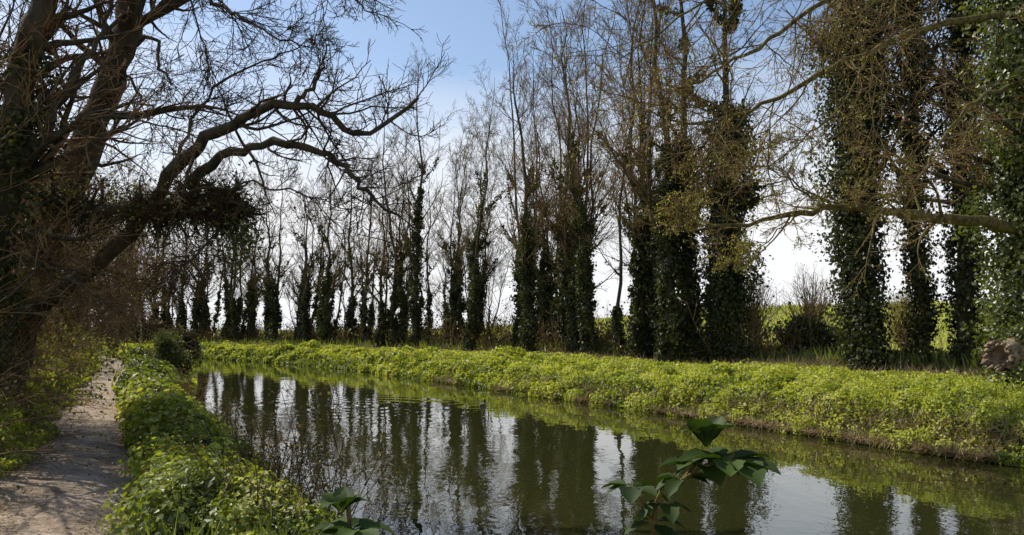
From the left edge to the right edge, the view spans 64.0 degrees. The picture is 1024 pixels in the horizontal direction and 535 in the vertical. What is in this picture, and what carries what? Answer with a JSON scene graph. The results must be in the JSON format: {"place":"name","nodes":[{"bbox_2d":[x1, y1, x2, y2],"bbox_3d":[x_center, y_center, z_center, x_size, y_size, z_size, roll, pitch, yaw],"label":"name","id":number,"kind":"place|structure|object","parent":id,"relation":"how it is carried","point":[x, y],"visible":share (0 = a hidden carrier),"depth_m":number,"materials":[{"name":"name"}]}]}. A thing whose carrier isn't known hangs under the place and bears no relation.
{"place":"outdoors","nodes":[
{"label":"outdoors","id":0,"kind":"place"},
{"bbox_2d":[0,356,137,534],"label":"dirt path","id":1,"kind":"structure","parent":0,"point":[62,491],"depth_m":9.13,"materials":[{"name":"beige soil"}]},
{"bbox_2d":[0,346,102,476],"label":"verge herbage","id":2,"kind":"object","parent":1,"relation":"on","point":[22,428],"visible":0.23,"depth_m":12.44,"materials":[{"name":"green plant"}]},
{"bbox_2d":[0,0,258,418],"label":"old willow tree","id":3,"kind":"object","parent":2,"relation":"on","point":[19,152],"visible":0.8,"depth_m":11.17,"materials":[{"name":"brown plant"}]},
{"bbox_2d":[1,9,453,339],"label":"overhanging tree","id":4,"kind":"object","parent":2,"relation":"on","point":[235,124],"visible":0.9,"depth_m":10.63,"materials":[{"name":"brown plant"}]},
{"bbox_2d":[0,0,1013,329],"label":"sky","id":5,"kind":"structure","parent":0,"point":[474,36],"materials":[{"name":"blue"}]},
{"bbox_2d":[21,305,1023,525],"bbox_3d":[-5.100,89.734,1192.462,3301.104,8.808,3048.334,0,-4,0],"label":"ground","id":6,"kind":"structure","parent":0,"point":[747,377],"depth_m":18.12,"materials":[{"name":"green plant"}]},
{"bbox_2d":[0,272,128,488],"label":"bramble thicket","id":7,"kind":"object","parent":6,"relation":"on","point":[29,390],"visible":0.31,"depth_m":12.72,"materials":[{"name":"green plant"}]},
{"bbox_2d":[0,0,130,134],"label":"bare tree","id":8,"kind":"object","parent":6,"relation":"on","point":[16,27],"visible":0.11,"depth_m":15.50,"materials":[{"name":"brown plant"}]},
{"bbox_2d":[0,0,166,317],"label":"bare tree","id":9,"kind":"object","parent":6,"relation":"on","point":[4,300],"visible":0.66,"depth_m":10.58,"materials":[{"name":"brown plant"}]},
{"bbox_2d":[21,137,295,269],"bbox_3d":[-5.037,-0.856,11.293,4.679,1.868,1.896,-1,-4,13],"label":"broken bough","id":10,"kind":"object","parent":9,"relation":"attached to","point":[215,206],"visible":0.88,"depth_m":10.99,"materials":[{"name":"brown plant"}]},
{"bbox_2d":[74,149,141,346],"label":"bare tree","id":11,"kind":"object","parent":6,"relation":"on","point":[107,201],"visible":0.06,"depth_m":46.53,"materials":[{"name":"brown plant"}]},
{"bbox_2d":[112,170,151,340],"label":"ivy clad tree","id":12,"kind":"object","parent":6,"relation":"on","point":[131,269],"visible":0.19,"depth_m":88.19,"materials":[{"name":"green plant"}]},
{"bbox_2d":[96,239,169,347],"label":"bare tree","id":13,"kind":"object","parent":6,"relation":"on","point":[121,306],"visible":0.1,"depth_m":67.91,"materials":[{"name":"brown plant"}]},
{"bbox_2d":[114,182,177,343],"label":"ivy clad tree","id":14,"kind":"object","parent":6,"relation":"on","point":[145,332],"visible":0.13,"depth_m":86.79,"materials":[{"name":"green plant"}]},
{"bbox_2d":[125,172,171,341],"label":"ivy clad tree","id":15,"kind":"object","parent":6,"relation":"on","point":[156,317],"visible":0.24,"depth_m":86.46,"materials":[{"name":"green plant"}]},
{"bbox_2d":[140,159,192,329],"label":"ivy clad tree","id":16,"kind":"object","parent":6,"relation":"on","point":[162,314],"visible":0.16,"depth_m":88.24,"materials":[{"name":"green plant"}]},
{"bbox_2d":[143,329,192,375],"bbox_3d":[-11.586,2.980,27.229,1.712,1.934,1.808,0,-4,0],"label":"evergreen shrub","id":17,"kind":"object","parent":6,"relation":"on","point":[163,347],"visible":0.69,"depth_m":27.12,"materials":[{"name":"green plant"}]},
{"bbox_2d":[147,180,197,333],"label":"ivy clad tree","id":18,"kind":"object","parent":6,"relation":"on","point":[183,313],"visible":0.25,"depth_m":86.81,"materials":[{"name":"green plant"}]},
{"bbox_2d":[154,220,190,335],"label":"ivy clad tree","id":19,"kind":"object","parent":6,"relation":"on","point":[168,318],"visible":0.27,"depth_m":86.08,"materials":[{"name":"green plant"}]},
{"bbox_2d":[164,327,204,376],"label":"evergreen shrub","id":20,"kind":"object","parent":6,"relation":"on","point":[189,340],"visible":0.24,"depth_m":29.76,"materials":[{"name":"green plant"}]},
{"bbox_2d":[162,371,220,403],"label":"dog rose shrub","id":21,"kind":"object","parent":6,"relation":"on","point":[209,388],"visible":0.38,"depth_m":18.02,"materials":[{"name":"green plant"}]},
{"bbox_2d":[175,365,208,401],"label":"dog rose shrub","id":22,"kind":"object","parent":6,"relation":"on","point":[184,382],"visible":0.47,"depth_m":22.98,"materials":[{"name":"green plant"}]},
{"bbox_2d":[173,166,225,341],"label":"ivy clad tree","id":23,"kind":"object","parent":6,"relation":"on","point":[202,315],"visible":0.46,"depth_m":84.07,"materials":[{"name":"green plant"}]},
{"bbox_2d":[178,231,221,335],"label":"ivy clad tree","id":24,"kind":"object","parent":6,"relation":"on","point":[195,309],"visible":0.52,"depth_m":84.85,"materials":[{"name":"green plant"}]},
{"bbox_2d":[161,145,251,339],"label":"ivy clad tree","id":25,"kind":"object","parent":6,"relation":"on","point":[206,299],"visible":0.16,"depth_m":85.85,"materials":[{"name":"green plant"}]},
{"bbox_2d":[0,0,426,398],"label":"leaning tree","id":26,"kind":"object","parent":6,"relation":"on","point":[132,39],"visible":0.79,"depth_m":12.56,"materials":[{"name":"brown plant"}]},
{"bbox_2d":[95,347,345,534],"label":"bank herbage","id":27,"kind":"object","parent":6,"relation":"on","point":[170,497],"visible":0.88,"depth_m":6.51,"materials":[{"name":"green plant"}]},
{"bbox_2d":[202,178,241,339],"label":"woodland tree","id":28,"kind":"object","parent":6,"relation":"on","point":[217,310],"visible":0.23,"depth_m":91.33,"materials":[{"name":"brown plant"}]},
{"bbox_2d":[181,145,270,331],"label":"ivy clad tree","id":29,"kind":"object","parent":6,"relation":"on","point":[239,305],"visible":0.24,"depth_m":86.11,"materials":[{"name":"green plant"}]},
{"bbox_2d":[189,387,275,438],"bbox_3d":[-4.703,2.460,13.119,1.160,1.096,2.085,-3,-5,30],"label":"dog rose shrub","id":30,"kind":"object","parent":6,"relation":"on","point":[223,403],"visible":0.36,"depth_m":13.04,"materials":[{"name":"green plant"}]},
{"bbox_2d":[206,160,265,343],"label":"ivy clad tree","id":31,"kind":"object","parent":6,"relation":"on","point":[228,317],"visible":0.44,"depth_m":83.01,"materials":[{"name":"green plant"}]},
{"bbox_2d":[227,196,267,342],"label":"woodland tree","id":32,"kind":"object","parent":6,"relation":"on","point":[244,284],"visible":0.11,"depth_m":83.40,"materials":[{"name":"brown plant"}]},
{"bbox_2d":[230,218,275,343],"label":"ivy clad tree","id":33,"kind":"object","parent":6,"relation":"on","point":[252,314],"visible":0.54,"depth_m":79.69,"materials":[{"name":"green plant"}]},
{"bbox_2d":[209,136,299,342],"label":"ivy clad tree","id":34,"kind":"object","parent":6,"relation":"on","point":[234,318],"visible":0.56,"depth_m":79.55,"materials":[{"name":"green plant"}]},
{"bbox_2d":[232,180,297,344],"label":"ivy clad tree","id":35,"kind":"object","parent":6,"relation":"on","point":[269,294],"visible":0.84,"depth_m":76.86,"materials":[{"name":"green plant"}]},
{"bbox_2d":[241,169,290,336],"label":"ivy clad tree","id":36,"kind":"object","parent":6,"relation":"on","point":[265,320],"visible":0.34,"depth_m":81.54,"materials":[{"name":"green plant"}]},
{"bbox_2d":[148,372,404,524],"bbox_3d":[-1.863,1.659,6.739,1.905,1.598,2.270,0,-4,0],"label":"dog rose shrub","id":37,"kind":"object","parent":6,"relation":"on","point":[288,478],"visible":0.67,"depth_m":6.74,"materials":[{"name":"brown plant"}]},
{"bbox_2d":[207,385,354,490],"bbox_3d":[-2.501,1.947,8.747,1.444,1.394,1.632,-3,-5,32],"label":"dog rose shrub","id":38,"kind":"object","parent":6,"relation":"on","point":[251,429],"visible":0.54,"depth_m":8.81,"materials":[{"name":"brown plant"}]},
{"bbox_2d":[249,158,312,340],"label":"ivy clad tree","id":39,"kind":"object","parent":6,"relation":"on","point":[279,315],"visible":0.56,"depth_m":78.34,"materials":[{"name":"green plant"}]},
{"bbox_2d":[278,256,314,338],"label":"woodland tree","id":40,"kind":"object","parent":6,"relation":"on","point":[288,299],"visible":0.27,"depth_m":84.41,"materials":[{"name":"brown plant"}]},
{"bbox_2d":[268,178,325,344],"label":"ivy clad tree","id":41,"kind":"object","parent":6,"relation":"on","point":[295,334],"visible":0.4,"depth_m":76.93,"materials":[{"name":"green plant"}]},
{"bbox_2d":[275,176,345,339],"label":"ivy clad tree","id":42,"kind":"object","parent":6,"relation":"on","point":[301,286],"visible":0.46,"depth_m":75.05,"materials":[{"name":"green plant"}]},
{"bbox_2d":[284,154,343,343],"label":"ivy clad tree","id":43,"kind":"object","parent":6,"relation":"on","point":[306,316],"visible":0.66,"depth_m":73.21,"materials":[{"name":"green plant"}]},
{"bbox_2d":[299,163,357,344],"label":"ivy clad tree","id":44,"kind":"object","parent":6,"relation":"on","point":[326,287],"visible":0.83,"depth_m":70.70,"materials":[{"name":"green plant"}]},
{"bbox_2d":[295,188,371,344],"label":"ivy clad tree","id":45,"kind":"object","parent":6,"relation":"on","point":[329,319],"visible":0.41,"depth_m":74.12,"materials":[{"name":"green plant"}]},
{"bbox_2d":[309,172,364,326],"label":"woodland tree","id":46,"kind":"object","parent":6,"relation":"on","point":[332,301],"visible":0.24,"depth_m":80.25,"materials":[{"name":"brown plant"}]},
{"bbox_2d":[324,248,368,333],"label":"woodland tree","id":47,"kind":"object","parent":6,"relation":"on","point":[346,294],"visible":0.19,"depth_m":80.76,"materials":[{"name":"brown plant"}]},
{"bbox_2d":[315,126,385,345],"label":"ivy clad tree","id":48,"kind":"object","parent":6,"relation":"on","point":[350,318],"visible":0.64,"depth_m":69.22,"materials":[{"name":"green plant"}]},
{"bbox_2d":[311,486,395,534],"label":"elder sapling","id":49,"kind":"object","parent":6,"relation":"on","point":[343,498],"visible":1,"depth_m":1.46,"materials":[{"name":"green plant"}]},
{"bbox_2d":[328,160,400,340],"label":"woodland tree","id":50,"kind":"object","parent":6,"relation":"on","point":[371,311],"visible":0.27,"depth_m":72.84,"materials":[{"name":"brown plant"}]},
{"bbox_2d":[344,145,404,347],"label":"ivy clad tree","id":51,"kind":"object","parent":6,"relation":"on","point":[379,336],"visible":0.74,"depth_m":63.88,"materials":[{"name":"green plant"}]},
{"bbox_2d":[353,148,406,343],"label":"ivy clad tree","id":52,"kind":"object","parent":6,"relation":"on","point":[363,315],"visible":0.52,"depth_m":68.22,"materials":[{"name":"green plant"}]},
{"bbox_2d":[321,91,456,346],"bbox_3d":[-9.118,-3.671,62.414,9.359,20.322,8.119,3,-5,-35],"label":"ivy clad tree","id":53,"kind":"object","parent":6,"relation":"on","point":[390,314],"visible":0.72,"depth_m":63.12,"materials":[{"name":"green plant"}]},
{"bbox_2d":[352,146,434,341],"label":"ivy clad tree","id":54,"kind":"object","parent":6,"relation":"on","point":[386,291],"visible":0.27,"depth_m":66.11,"materials":[{"name":"green plant"}]},
{"bbox_2d":[372,152,441,347],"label":"ivy clad tree","id":55,"kind":"object","parent":6,"relation":"on","point":[403,298],"visible":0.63,"depth_m":62.97,"materials":[{"name":"green plant"}]},
{"bbox_2d":[378,114,443,339],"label":"ivy clad tree","id":56,"kind":"object","parent":6,"relation":"on","point":[422,299],"visible":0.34,"depth_m":65.50,"materials":[{"name":"green plant"}]},
{"bbox_2d":[356,44,470,347],"bbox_3d":[-7.495,-5.681,62.874,8.562,24.279,8.540,-1,-4,10],"label":"ivy clad tree","id":57,"kind":"object","parent":6,"relation":"on","point":[417,239],"visible":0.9,"depth_m":61.77,"materials":[{"name":"green plant"}]},
{"bbox_2d":[386,152,458,343],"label":"woodland tree","id":58,"kind":"object","parent":6,"relation":"on","point":[429,300],"visible":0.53,"depth_m":66.85,"materials":[{"name":"brown plant"}]},
{"bbox_2d":[426,253,449,336],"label":"woodland tree","id":59,"kind":"object","parent":6,"relation":"on","point":[445,302],"visible":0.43,"depth_m":72.82,"materials":[{"name":"brown plant"}]},
{"bbox_2d":[419,141,484,346],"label":"ivy clad tree","id":60,"kind":"object","parent":6,"relation":"on","point":[461,303],"visible":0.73,"depth_m":59.66,"materials":[{"name":"green plant"}]},
{"bbox_2d":[421,99,491,346],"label":"ivy clad tree","id":61,"kind":"object","parent":6,"relation":"on","point":[450,291],"visible":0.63,"depth_m":60.14,"materials":[{"name":"green plant"}]},
{"bbox_2d":[450,191,501,339],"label":"woodland tree","id":62,"kind":"object","parent":6,"relation":"on","point":[472,241],"visible":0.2,"depth_m":63.45,"materials":[{"name":"brown plant"}]},
{"bbox_2d":[438,93,523,346],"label":"ivy clad tree","id":63,"kind":"object","parent":6,"relation":"on","point":[484,265],"visible":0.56,"depth_m":56.95,"materials":[{"name":"green plant"}]},
{"bbox_2d":[452,60,527,350],"bbox_3d":[-1.109,-4.139,54.680,5.473,20.039,7.926,2,-5,-25],"label":"ivy clad tree","id":64,"kind":"object","parent":6,"relation":"on","point":[473,304],"visible":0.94,"depth_m":54.59,"materials":[{"name":"green plant"}]},
{"bbox_2d":[464,229,515,342],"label":"woodland tree","id":65,"kind":"object","parent":6,"relation":"on","point":[488,297],"visible":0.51,"depth_m":60.87,"materials":[{"name":"brown plant"}]},
{"bbox_2d":[90,280,899,361],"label":"scrub undergrowth","id":66,"kind":"object","parent":6,"relation":"on","point":[605,338],"visible":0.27,"depth_m":54.55,"materials":[{"name":"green plant"}]},
{"bbox_2d":[480,57,564,347],"bbox_3d":[1.777,-4.056,53.941,5.393,19.747,7.810,-3,-5,36],"label":"ivy clad tree","id":67,"kind":"object","parent":6,"relation":"on","point":[545,266],"visible":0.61,"depth_m":52.18,"materials":[{"name":"green plant"}]},
{"bbox_2d":[488,17,576,351],"bbox_3d":[1.256,-4.713,48.236,5.147,20.044,6.388,0,-4,-7],"label":"ivy clad tree","id":68,"kind":"object","parent":6,"relation":"on","point":[527,298],"visible":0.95,"depth_m":47.48,"materials":[{"name":"green plant"}]},
{"bbox_2d":[472,0,618,346],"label":"ivy clad tree","id":69,"kind":"object","parent":6,"relation":"on","point":[515,325],"visible":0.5,"depth_m":53.48,"materials":[{"name":"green plant"}]},
{"bbox_2d":[526,130,567,343],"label":"woodland tree","id":70,"kind":"object","parent":6,"relation":"on","point":[536,260],"visible":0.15,"depth_m":54.65,"materials":[{"name":"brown plant"}]},
{"bbox_2d":[515,168,592,341],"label":"woodland tree","id":71,"kind":"object","parent":6,"relation":"on","point":[538,301],"visible":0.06,"depth_m":57.48,"materials":[{"name":"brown plant"}]},
{"bbox_2d":[484,0,624,351],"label":"ivy clad tree","id":72,"kind":"object","parent":6,"relation":"on","point":[561,311],"visible":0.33,"depth_m":49.17,"materials":[{"name":"green plant"}]},
{"bbox_2d":[509,0,616,355],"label":"ivy clad tree","id":73,"kind":"object","parent":6,"relation":"on","point":[583,306],"visible":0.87,"depth_m":44.14,"materials":[{"name":"green plant"}]},
{"bbox_2d":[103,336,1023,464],"bbox_3d":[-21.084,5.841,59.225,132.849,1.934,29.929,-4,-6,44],"label":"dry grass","id":74,"kind":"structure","parent":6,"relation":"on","point":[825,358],"depth_m":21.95,"materials":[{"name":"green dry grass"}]},
{"bbox_2d":[532,84,613,350],"bbox_3d":[3.243,-2.661,47.614,4.420,15.855,4.632,2,-5,-21],"label":"ivy clad tree","id":75,"kind":"object","parent":6,"relation":"on","point":[568,304],"visible":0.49,"depth_m":46.97,"materials":[{"name":"green plant"}]},
{"bbox_2d":[511,2,635,344],"bbox_3d":[3.687,-5.705,48.498,7.042,22.095,5.674,-1,-4,10],"label":"ivy clad tree","id":76,"kind":"object","parent":6,"relation":"on","point":[559,237],"visible":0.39,"depth_m":47.88,"materials":[{"name":"brown plant"}]},
{"bbox_2d":[531,83,629,352],"bbox_3d":[4.693,-2.696,46.968,6.711,15.771,4.309,3,-5,-35],"label":"ivy clad tree","id":77,"kind":"object","parent":6,"relation":"on","point":[575,345],"visible":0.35,"depth_m":46.42,"materials":[{"name":"green plant"}]},
{"bbox_2d":[518,0,652,345],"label":"ivy clad tree","id":78,"kind":"object","parent":6,"relation":"on","point":[588,166],"visible":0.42,"depth_m":46.55,"materials":[{"name":"green plant"}]},
{"bbox_2d":[575,0,671,357],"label":"ivy clad tree","id":79,"kind":"object","parent":6,"relation":"on","point":[617,315],"visible":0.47,"depth_m":42.35,"materials":[{"name":"green plant"}]},
{"bbox_2d":[592,111,658,314],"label":"woodland tree","id":80,"kind":"object","parent":6,"relation":"on","point":[625,265],"visible":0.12,"depth_m":49.03,"materials":[{"name":"brown plant"}]},
{"bbox_2d":[560,1,702,357],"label":"ivy clad tree","id":81,"kind":"object","parent":6,"relation":"on","point":[651,294],"visible":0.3,"depth_m":39.01,"materials":[{"name":"green plant"}]},
{"bbox_2d":[259,297,1004,360],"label":"field crop","id":82,"kind":"object","parent":6,"relation":"on","point":[945,344],"visible":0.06,"depth_m":105.94,"materials":[{"name":"green plant"}]},
{"bbox_2d":[566,0,712,357],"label":"ivy clad tree","id":83,"kind":"object","parent":6,"relation":"on","point":[650,340],"visible":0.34,"depth_m":40.53,"materials":[{"name":"brown plant"}]},
{"bbox_2d":[592,83,689,246],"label":"woodland tree","id":84,"kind":"object","parent":6,"relation":"on","point":[618,178],"visible":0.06,"depth_m":53.86,"materials":[{"name":"brown plant"}]},
{"bbox_2d":[558,0,731,358],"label":"ivy clad tree","id":85,"kind":"object","parent":6,"relation":"on","point":[639,320],"visible":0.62,"depth_m":39.66,"materials":[{"name":"green plant"}]},
{"bbox_2d":[575,0,745,361],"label":"ivy clad tree","id":86,"kind":"object","parent":6,"relation":"on","point":[671,337],"visible":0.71,"depth_m":36.55,"materials":[{"name":"green plant"}]},
{"bbox_2d":[570,0,786,361],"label":"ivy clad tree","id":87,"kind":"object","parent":6,"relation":"on","point":[689,287],"visible":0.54,"depth_m":36.67,"materials":[{"name":"green plant"}]},
{"bbox_2d":[601,416,780,534],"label":"elder sapling","id":88,"kind":"object","parent":6,"relation":"on","point":[706,433],"visible":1,"depth_m":1.45,"materials":[{"name":"green plant"}]},
{"bbox_2d":[691,215,717,343],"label":"woodland tree","id":89,"kind":"object","parent":6,"relation":"on","point":[705,304],"visible":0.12,"depth_m":43.48,"materials":[{"name":"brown plant"}]},
{"bbox_2d":[629,0,813,363],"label":"ivy clad tree","id":90,"kind":"object","parent":6,"relation":"on","point":[731,284],"visible":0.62,"depth_m":35.51,"materials":[{"name":"green plant"}]},
{"bbox_2d":[742,270,791,343],"bbox_3d":[12.462,2.297,42.046,3.510,5.113,3.520,0,-4,0],"label":"hawthorn shrub","id":91,"kind":"object","parent":6,"relation":"on","point":[761,300],"visible":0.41,"depth_m":41.67,"materials":[{"name":"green plant"}]},
{"bbox_2d":[772,261,840,336],"bbox_3d":[15.985,2.311,43.949,4.104,5.378,3.794,0,-4,0],"label":"hawthorn shrub","id":92,"kind":"object","parent":6,"relation":"on","point":[806,301],"visible":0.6,"depth_m":43.87,"materials":[{"name":"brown plant"}]},
{"bbox_2d":[772,307,841,354],"bbox_3d":[13.545,3.195,37.995,2.680,2.764,2.910,2,-5,-21],"label":"evergreen shrub","id":93,"kind":"object","parent":6,"relation":"on","point":[815,336],"visible":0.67,"depth_m":37.51,"materials":[{"name":"green plant"}]},
{"bbox_2d":[766,0,982,371],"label":"ivy clad tree","id":94,"kind":"object","parent":6,"relation":"on","point":[862,321],"visible":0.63,"depth_m":28.92,"materials":[{"name":"green plant"}]},
{"bbox_2d":[877,290,936,349],"bbox_3d":[19.944,2.724,42.010,3.102,3.910,3.336,0,-4,0],"label":"hawthorn shrub","id":95,"kind":"object","parent":6,"relation":"on","point":[898,332],"visible":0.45,"depth_m":41.69,"materials":[{"name":"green plant"}]},
{"bbox_2d":[818,0,997,371],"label":"ivy clad tree","id":96,"kind":"object","parent":6,"relation":"on","point":[963,275],"visible":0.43,"depth_m":28.54,"materials":[{"name":"green plant"}]},
{"bbox_2d":[836,0,994,366],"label":"ivy clad tree","id":97,"kind":"object","parent":6,"relation":"on","point":[921,314],"visible":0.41,"depth_m":29.34,"materials":[{"name":"green plant"}]},
{"bbox_2d":[853,0,1023,391],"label":"ivy clad tree","id":98,"kind":"object","parent":6,"relation":"on","point":[1005,56],"visible":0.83,"depth_m":19.34,"materials":[{"name":"green plant"}]},
{"bbox_2d":[512,0,1023,299],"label":"mossy overhanging bough","id":99,"kind":"object","parent":98,"relation":"attached to","point":[931,219],"visible":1,"depth_m":15.37,"materials":[{"name":"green plant"}]},
{"bbox_2d":[908,92,993,155],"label":"ivy clad tree","id":100,"kind":"object","parent":6,"relation":"on","point":[935,106],"visible":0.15,"depth_m":27.36,"materials":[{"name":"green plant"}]},
{"bbox_2d":[980,318,1023,371],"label":"broken log","id":101,"kind":"object","parent":6,"relation":"on","point":[1006,353],"visible":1,"depth_m":17.32,"materials":[{"name":"brown wood"}]},
{"bbox_2d":[192,358,1023,534],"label":"canal water","id":102,"kind":"structure","parent":0,"point":[504,463],"depth_m":13.04,"materials":[{"name":"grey liquid"}]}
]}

